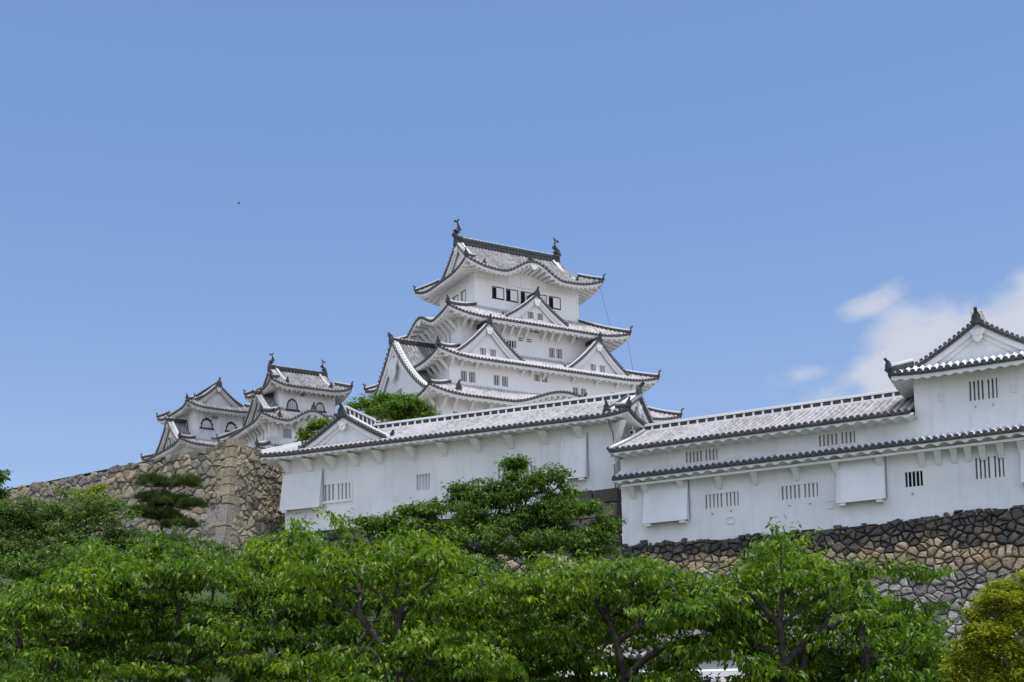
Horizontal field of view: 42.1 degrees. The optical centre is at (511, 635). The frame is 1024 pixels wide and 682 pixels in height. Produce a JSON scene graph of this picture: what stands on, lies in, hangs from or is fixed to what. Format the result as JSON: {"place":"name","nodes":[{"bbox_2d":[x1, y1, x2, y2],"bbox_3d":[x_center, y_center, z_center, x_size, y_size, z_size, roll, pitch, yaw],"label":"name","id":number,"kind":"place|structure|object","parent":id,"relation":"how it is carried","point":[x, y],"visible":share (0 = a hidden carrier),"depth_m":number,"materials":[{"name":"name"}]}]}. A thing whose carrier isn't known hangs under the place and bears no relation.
{"place":"outdoors","nodes":[
{"label":"outdoors","id":0,"kind":"place"},
{"bbox_2d":[140,377,249,461],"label":"keep","id":1,"kind":"structure","parent":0,"point":[199,420],"depth_m":162.41,"materials":[{"name":"paint"}]},
{"bbox_2d":[200,417,213,429],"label":"window","id":2,"kind":"structure","parent":1,"relation":"in","point":[206,423],"depth_m":162.08,"materials":[{"name":"white paint"}]},
{"bbox_2d":[225,421,236,431],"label":"window","id":3,"kind":"structure","parent":1,"relation":"in","point":[230,426],"depth_m":163.83,"materials":[{"name":"white paint"}]},
{"bbox_2d":[0,532,622,681],"bbox_3d":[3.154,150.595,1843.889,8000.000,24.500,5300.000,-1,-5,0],"label":"ground","id":4,"kind":"structure","parent":0,"point":[204,594],"depth_m":54.38,"materials":[{"name":"green plant"}]},
{"bbox_2d":[0,469,15,525],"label":"broadleaf tree","id":5,"kind":"object","parent":4,"relation":"on","point":[3,494],"visible":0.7,"depth_m":65.13,"materials":[{"name":"green plant"}]},
{"bbox_2d":[0,481,166,579],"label":"maple tree","id":6,"kind":"object","parent":4,"relation":"on","point":[47,525],"visible":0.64,"depth_m":48.22,"materials":[{"name":"green plant"}]},
{"bbox_2d":[69,484,112,534],"bbox_3d":[-18.549,-4.651,58.753,2.097,4.028,2.037,-1,-5,0],"label":"round shrub","id":7,"kind":"object","parent":4,"relation":"on","point":[94,489],"visible":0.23,"depth_m":58.47,"materials":[{"name":"green plant"}]},
{"bbox_2d":[0,538,200,681],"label":"cherry tree","id":8,"kind":"object","parent":4,"relation":"on","point":[36,604],"visible":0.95,"depth_m":17.13,"materials":[{"name":"green plant"}]},
{"bbox_2d":[0,437,284,569],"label":"stone wall","id":9,"kind":"structure","parent":4,"relation":"on","point":[240,491],"depth_m":82.60,"materials":[{"name":"stone"}]},
{"bbox_2d":[122,471,211,533],"bbox_3d":[-16.305,-5.443,62.742,4.499,4.765,2.632,-1,-5,0],"label":"pine tree","id":10,"kind":"object","parent":4,"relation":"on","point":[168,513],"visible":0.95,"depth_m":62.42,"materials":[{"name":"green plant"}]},
{"bbox_2d":[60,532,360,681],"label":"cherry tree","id":11,"kind":"object","parent":4,"relation":"on","point":[185,572],"visible":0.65,"depth_m":18.60,"materials":[{"name":"green plant"}]},
{"bbox_2d":[0,523,534,681],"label":"shrub thicket","id":12,"kind":"object","parent":4,"relation":"on","point":[19,568],"visible":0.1,"depth_m":44.12,"materials":[{"name":"green plant"}]},
{"bbox_2d":[189,529,437,681],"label":"cherry tree","id":13,"kind":"object","parent":4,"relation":"on","point":[213,666],"visible":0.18,"depth_m":19.85,"materials":[{"name":"green plant"}]},
{"bbox_2d":[294,416,332,442],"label":"broadleaf tree","id":14,"kind":"object","parent":4,"relation":"on","point":[312,425],"visible":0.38,"depth_m":93.29,"materials":[{"name":"green plant"}]},
{"bbox_2d":[0,553,664,681],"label":"shrub thicket","id":15,"kind":"object","parent":4,"relation":"on","point":[29,662],"visible":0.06,"depth_m":33.73,"materials":[{"name":"green plant"}]},
{"bbox_2d":[173,501,579,681],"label":"cherry tree","id":16,"kind":"object","parent":4,"relation":"on","point":[328,567],"visible":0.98,"depth_m":16.33,"materials":[{"name":"green plant"}]},
{"bbox_2d":[343,390,442,421],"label":"broadleaf tree","id":17,"kind":"object","parent":4,"relation":"on","point":[383,406],"visible":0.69,"depth_m":105.08,"materials":[{"name":"green plant"}]},
{"bbox_2d":[292,488,622,644],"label":"stone wall","id":18,"kind":"structure","parent":4,"relation":"on","point":[610,496],"depth_m":73.72,"materials":[{"name":"stone"}]},
{"bbox_2d":[259,381,654,531],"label":"castle range","id":19,"kind":"structure","parent":18,"relation":"on","point":[347,459],"depth_m":78.25,"materials":[{"name":"white paint"}]},
{"bbox_2d":[324,483,349,500],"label":"window","id":20,"kind":"structure","parent":19,"relation":"in","point":[336,491],"depth_m":80.33,"materials":[{"name":"paint"}]},
{"bbox_2d":[418,474,429,489],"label":"window","id":21,"kind":"structure","parent":19,"relation":"in","point":[423,480],"depth_m":78.21,"materials":[{"name":"paint"}]},
{"bbox_2d":[499,461,531,478],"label":"window","id":22,"kind":"structure","parent":19,"relation":"in","point":[530,467],"depth_m":75.80,"materials":[{"name":"paint"}]},
{"bbox_2d":[344,452,628,663],"bbox_3d":[-0.847,-0.990,45.833,10.027,10.863,4.245,-1,-5,0],"label":"broadleaf tree","id":23,"kind":"object","parent":4,"relation":"on","point":[553,514],"visible":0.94,"depth_m":46.04,"materials":[{"name":"green plant"}]},
{"bbox_2d":[361,518,671,681],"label":"cherry tree","id":24,"kind":"object","parent":4,"relation":"on","point":[556,663],"visible":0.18,"depth_m":18.68,"materials":[{"name":"green plant"}]},
{"bbox_2d":[363,219,683,422],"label":"castle keep","id":25,"kind":"structure","parent":4,"relation":"on","point":[506,326],"depth_m":151.53,"materials":[{"name":"paint"}]},
{"bbox_2d":[216,353,382,449],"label":"keep","id":26,"kind":"structure","parent":25,"relation":"attached to","point":[285,401],"depth_m":145.10,"materials":[{"name":"paint"}]},
{"bbox_2d":[283,428,290,438],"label":"window","id":27,"kind":"structure","parent":26,"relation":"in","point":[286,432],"depth_m":141.58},
{"bbox_2d":[285,398,299,411],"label":"window","id":28,"kind":"structure","parent":26,"relation":"in","point":[292,405],"depth_m":145.22,"materials":[{"name":"white paint"}]},
{"bbox_2d":[316,402,326,412],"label":"window","id":29,"kind":"structure","parent":26,"relation":"in","point":[319,406],"depth_m":146.93,"materials":[{"name":"white paint"}]},
{"bbox_2d":[460,290,465,301],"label":"window","id":30,"kind":"structure","parent":25,"relation":"in","point":[464,293],"depth_m":153.02,"materials":[{"name":"paint"}]},
{"bbox_2d":[461,371,465,381],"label":"window","id":31,"kind":"structure","parent":25,"relation":"in","point":[463,374],"depth_m":144.51,"materials":[{"name":"paint"}]},
{"bbox_2d":[469,372,473,382],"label":"window","id":32,"kind":"structure","parent":25,"relation":"in","point":[471,375],"depth_m":145.04,"materials":[{"name":"paint"}]},
{"bbox_2d":[494,375,498,385],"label":"window","id":33,"kind":"structure","parent":25,"relation":"in","point":[496,379],"depth_m":146.46,"materials":[{"name":"paint"}]},
{"bbox_2d":[492,286,503,299],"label":"window","id":34,"kind":"structure","parent":25,"relation":"in","point":[497,293],"depth_m":152.26,"materials":[{"name":"paint"}]},
{"bbox_2d":[502,376,506,386],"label":"window","id":35,"kind":"structure","parent":25,"relation":"in","point":[504,379],"depth_m":147.00,"materials":[{"name":"paint"}]},
{"bbox_2d":[507,340,514,347],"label":"window","id":36,"kind":"structure","parent":25,"relation":"in","point":[511,343],"depth_m":151.33,"materials":[{"name":"paint"}]},
{"bbox_2d":[506,288,518,302],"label":"window","id":37,"kind":"structure","parent":25,"relation":"in","point":[511,296],"depth_m":153.16,"materials":[{"name":"paint"}]},
{"bbox_2d":[520,291,529,303],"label":"window","id":38,"kind":"structure","parent":25,"relation":"in","point":[523,295],"depth_m":154.09,"materials":[{"name":"paint"}]},
{"bbox_2d":[540,294,546,304],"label":"window","id":39,"kind":"structure","parent":25,"relation":"in","point":[544,297],"depth_m":155.26,"materials":[{"name":"paint"}]},
{"bbox_2d":[549,348,553,357],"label":"window","id":40,"kind":"structure","parent":25,"relation":"in","point":[551,351],"depth_m":153.87,"materials":[{"name":"paint"}]},
{"bbox_2d":[549,296,560,309],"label":"window","id":41,"kind":"structure","parent":25,"relation":"in","point":[555,303],"depth_m":156.02,"materials":[{"name":"paint"}]},
{"bbox_2d":[557,349,560,358],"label":"window","id":42,"kind":"structure","parent":25,"relation":"in","point":[558,351],"depth_m":154.36,"materials":[{"name":"paint"}]},
{"bbox_2d":[457,544,832,681],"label":"cherry tree","id":43,"kind":"object","parent":4,"relation":"on","point":[605,590],"visible":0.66,"depth_m":16.69,"materials":[{"name":"green plant"}]},
{"bbox_2d":[591,669,748,681],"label":"plaster wall","id":44,"kind":"structure","parent":4,"relation":"on","point":[722,676],"depth_m":43.57,"materials":[{"name":"paint"}]},
{"bbox_2d":[599,650,744,670],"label":"storehouse","id":45,"kind":"structure","parent":4,"relation":"on","point":[703,665],"depth_m":51.91,"materials":[{"name":"white paint"}]},
{"bbox_2d":[617,515,980,681],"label":"cherry tree","id":46,"kind":"object","parent":4,"relation":"on","point":[882,627],"visible":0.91,"depth_m":16.00,"materials":[{"name":"green plant"}]},
{"bbox_2d":[612,505,1023,681],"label":"stone wall","id":47,"kind":"structure","parent":4,"relation":"on","point":[977,549],"depth_m":63.52,"materials":[{"name":"stone"}]},
{"bbox_2d":[606,306,1023,548],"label":"castle range","id":48,"kind":"structure","parent":47,"relation":"on","point":[939,432],"depth_m":65.72,"materials":[{"name":"white paint"}]},
{"bbox_2d":[687,449,717,462],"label":"window","id":49,"kind":"structure","parent":48,"relation":"in","point":[711,454],"depth_m":69.55,"materials":[{"name":"paint"}]},
{"bbox_2d":[707,492,738,508],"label":"window","id":50,"kind":"structure","parent":48,"relation":"in","point":[724,499],"depth_m":68.85,"materials":[{"name":"paint"}]},
{"bbox_2d":[783,483,817,499],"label":"window","id":51,"kind":"structure","parent":48,"relation":"in","point":[808,490],"depth_m":67.01,"materials":[{"name":"paint"}]},
{"bbox_2d":[820,431,854,446],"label":"window","id":52,"kind":"structure","parent":48,"relation":"in","point":[849,437],"depth_m":66.32,"materials":[{"name":"paint"}]},
{"bbox_2d":[906,471,922,486],"bbox_3d":[19.508,-7.584,64.527,0.830,0.740,0.230,-4,-6,27],"label":"window","id":53,"kind":"structure","parent":48,"relation":"in","point":[913,479],"depth_m":64.57,"materials":[{"name":"paint"}]},
{"bbox_2d":[970,378,997,400],"bbox_3d":[22.439,-11.691,63.330,1.270,0.950,0.230,-4,-6,27],"label":"window","id":54,"kind":"structure","parent":48,"relation":"in","point":[985,389],"depth_m":63.29,"materials":[{"name":"paint"}]},
{"bbox_2d":[976,456,1004,478],"bbox_3d":[22.615,-7.952,62.952,1.280,1.030,0.230,-4,-6,27],"label":"window","id":55,"kind":"structure","parent":48,"relation":"in","point":[992,467],"depth_m":62.91,"materials":[{"name":"paint"}]},
{"bbox_2d":[778,522,976,681],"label":"cherry tree","id":56,"kind":"object","parent":4,"relation":"on","point":[852,663],"visible":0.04,"depth_m":17.74,"materials":[{"name":"green plant"}]},
{"bbox_2d":[938,567,1023,681],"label":"yellow shrub","id":57,"kind":"object","parent":4,"relation":"on","point":[987,642],"visible":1,"depth_m":14.44,"materials":[{"name":"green plant"}]},
{"bbox_2d":[0,0,1023,489],"label":"sky","id":58,"kind":"structure","parent":0,"point":[780,201],"materials":[{"name":"blue"}]}
]}

